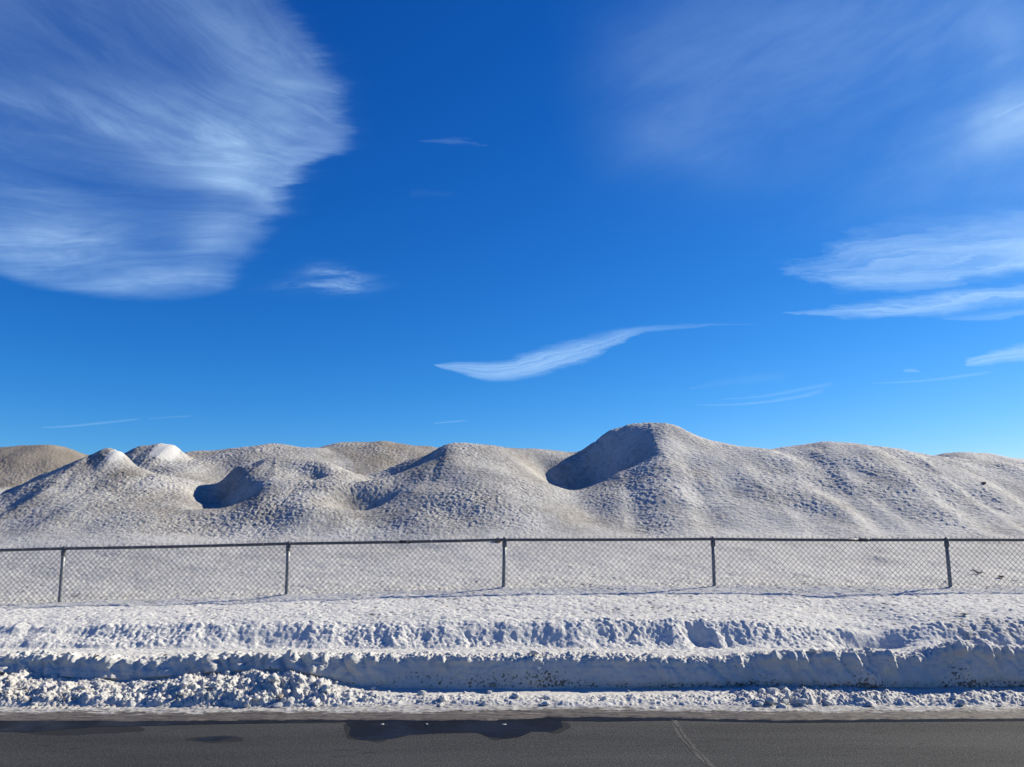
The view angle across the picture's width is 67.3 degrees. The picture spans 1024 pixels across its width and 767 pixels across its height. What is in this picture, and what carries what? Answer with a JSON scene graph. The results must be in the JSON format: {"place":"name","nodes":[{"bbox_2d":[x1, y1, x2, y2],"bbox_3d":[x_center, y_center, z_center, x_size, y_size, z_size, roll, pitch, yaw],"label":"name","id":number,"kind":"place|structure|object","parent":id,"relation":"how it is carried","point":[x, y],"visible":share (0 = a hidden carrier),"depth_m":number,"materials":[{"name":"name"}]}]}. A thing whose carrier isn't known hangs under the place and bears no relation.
{"place":"outdoors","nodes":[
{"label":"outdoors","id":0,"kind":"place"},
{"bbox_2d":[0,538,1023,649],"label":"snow field","id":1,"kind":"structure","parent":0,"point":[720,615],"depth_m":9.67,"materials":[{"name":"snow"}]},
{"bbox_2d":[0,535,1023,602],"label":"chain link fence","id":2,"kind":"object","parent":1,"relation":"on","point":[504,540],"visible":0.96,"depth_m":10.32,"materials":[{"name":"metal"}]},
{"bbox_2d":[0,422,1023,545],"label":"hills","id":3,"kind":"structure","parent":0,"point":[649,480],"depth_m":16.53,"materials":[{"name":"white snow"}]},
{"bbox_2d":[0,720,1023,766],"bbox_3d":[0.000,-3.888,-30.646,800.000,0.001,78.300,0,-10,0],"label":"road","id":4,"kind":"structure","parent":0,"point":[777,744],"depth_m":5.54,"materials":[{"name":"grey asphalt"}]},
{"bbox_2d":[19,726,145,734],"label":"puddle","id":5,"kind":"object","parent":4,"relation":"on","point":[96,730],"visible":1,"depth_m":5.99,"materials":[{"name":"liquid"}]},
{"bbox_2d":[186,736,243,742],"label":"puddle","id":6,"kind":"object","parent":4,"relation":"on","point":[234,739],"visible":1,"depth_m":5.75,"materials":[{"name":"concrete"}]},
{"bbox_2d":[195,736,236,740],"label":"puddle","id":7,"kind":"object","parent":4,"relation":"on","point":[211,738],"visible":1,"depth_m":5.77,"materials":[{"name":"liquid"}]},
{"bbox_2d":[0,719,462,731],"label":"puddle","id":8,"kind":"object","parent":4,"relation":"on","point":[19,726],"visible":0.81,"depth_m":6.23,"materials":[{"name":"water"}]},
{"bbox_2d":[344,722,387,741],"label":"puddle","id":9,"kind":"object","parent":4,"relation":"on","point":[347,728],"visible":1,"depth_m":5.83,"materials":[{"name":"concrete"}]},
{"bbox_2d":[347,717,562,739],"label":"puddle","id":10,"kind":"object","parent":4,"relation":"on","point":[512,728],"visible":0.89,"depth_m":6.08,"materials":[{"name":"water"}]},
{"bbox_2d":[484,735,517,739],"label":"puddle","id":11,"kind":"object","parent":4,"relation":"on","point":[491,738],"visible":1,"depth_m":5.77,"materials":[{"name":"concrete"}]},
{"bbox_2d":[0,640,1023,707],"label":"snow bank","id":12,"kind":"structure","parent":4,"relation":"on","point":[849,676],"depth_m":7.23,"materials":[{"name":"white snow"}]},
{"bbox_2d":[268,673,278,682],"bbox_3d":[-2.140,2.634,6.886,0.094,0.083,0.075,-1,-10,6],"label":"snow chunk","id":13,"kind":"object","parent":12,"relation":"on","point":[273,677],"visible":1,"depth_m":6.86,"materials":[{"name":"white snow"}]},
{"bbox_2d":[315,678,323,685],"bbox_3d":[-1.748,2.712,6.991,0.070,0.069,0.096,-2,-10,9],"label":"snow chunk","id":14,"kind":"object","parent":12,"relation":"on","point":[318,682],"visible":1,"depth_m":6.97,"materials":[{"name":"white snow"}]},
{"bbox_2d":[530,650,538,654],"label":"snow chunk","id":15,"kind":"object","parent":12,"relation":"on","point":[534,652],"visible":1,"depth_m":7.31,"materials":[{"name":"white snow"}]},
{"bbox_2d":[796,698,807,703],"bbox_3d":[2.517,2.762,6.688,0.098,0.049,0.083,2,-10,-12],"label":"snow chunk","id":16,"kind":"object","parent":12,"relation":"on","point":[802,701],"visible":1,"depth_m":6.66,"materials":[{"name":"white snow"}]},
{"bbox_2d":[809,647,817,652],"bbox_3d":[2.879,2.555,7.373,0.102,0.060,0.092,4,-11,-19],"label":"snow chunk","id":17,"kind":"object","parent":12,"relation":"on","point":[813,650],"visible":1,"depth_m":7.34,"materials":[{"name":"white snow"}]},
{"bbox_2d":[0,701,1023,721],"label":"road shoulder","id":18,"kind":"object","parent":4,"relation":"on","point":[197,712],"visible":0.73,"depth_m":6.48,"materials":[{"name":"snow"},{"name":"asphalt"}]},
{"bbox_2d":[2,670,1023,707],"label":"snow rubble","id":19,"kind":"object","parent":18,"relation":"on","point":[442,698],"visible":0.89,"depth_m":6.81,"materials":[{"name":"white snow"}]},
{"bbox_2d":[765,697,775,704],"bbox_3d":[2.252,2.762,6.697,0.084,0.069,0.098,5,-12,-27],"label":"snow chunk","id":20,"kind":"object","parent":19,"relation":"on","point":[770,700],"visible":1,"depth_m":6.67,"materials":[{"name":"white snow"}]},
{"bbox_2d":[785,691,789,700],"bbox_3d":[2.414,2.746,6.737,0.045,0.102,0.043,-1,-10,6],"label":"snow chunk","id":21,"kind":"object","parent":19,"relation":"on","point":[787,695],"visible":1,"depth_m":6.73,"materials":[{"name":"white snow"}]},
{"bbox_2d":[541,701,549,705],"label":"ice chunk","id":22,"kind":"object","parent":18,"relation":"on","point":[545,703],"visible":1,"depth_m":6.67,"materials":[{"name":"white ice"}]},
{"bbox_2d":[754,701,763,705],"bbox_3d":[2.134,2.779,6.657,0.070,0.056,0.068,4,-11,-19],"label":"snow chunk","id":23,"kind":"object","parent":18,"relation":"on","point":[758,703],"visible":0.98,"depth_m":6.64,"materials":[{"name":"white snow"}]},
{"bbox_2d":[778,703,786,708],"bbox_3d":[2.326,2.784,6.628,0.081,0.060,0.111,-1,-10,3],"label":"snow chunk","id":24,"kind":"object","parent":18,"relation":"on","point":[782,705],"visible":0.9,"depth_m":6.60,"materials":[{"name":"white snow"}]},
{"bbox_2d":[866,701,873,706],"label":"snow chunk","id":25,"kind":"object","parent":18,"relation":"on","point":[870,703],"visible":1,"depth_m":6.65,"materials":[{"name":"white snow"}]},
{"bbox_2d":[958,699,964,705],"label":"snow chunk","id":26,"kind":"object","parent":18,"relation":"on","point":[961,702],"visible":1,"depth_m":6.67,"materials":[{"name":"white snow"}]},
{"bbox_2d":[549,721,570,733],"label":"puddle","id":27,"kind":"object","parent":4,"relation":"on","point":[565,725],"visible":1,"depth_m":6.05,"materials":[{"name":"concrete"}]},
{"bbox_2d":[671,719,715,766],"bbox_3d":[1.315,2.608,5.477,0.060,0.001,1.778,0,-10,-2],"label":"road crack","id":28,"kind":"object","parent":4,"relation":"on","point":[689,743],"visible":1,"depth_m":5.62,"materials":[{"name":"black asphalt"}]},
{"bbox_2d":[547,716,1023,722],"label":"curb","id":29,"kind":"structure","parent":4,"relation":"on","point":[595,718],"depth_m":6.29,"materials":[{"name":"concrete"}]},
{"bbox_2d":[0,0,1023,458],"label":"sky","id":30,"kind":"structure","parent":0,"point":[557,225],"materials":[{"name":"blue"}]}
]}

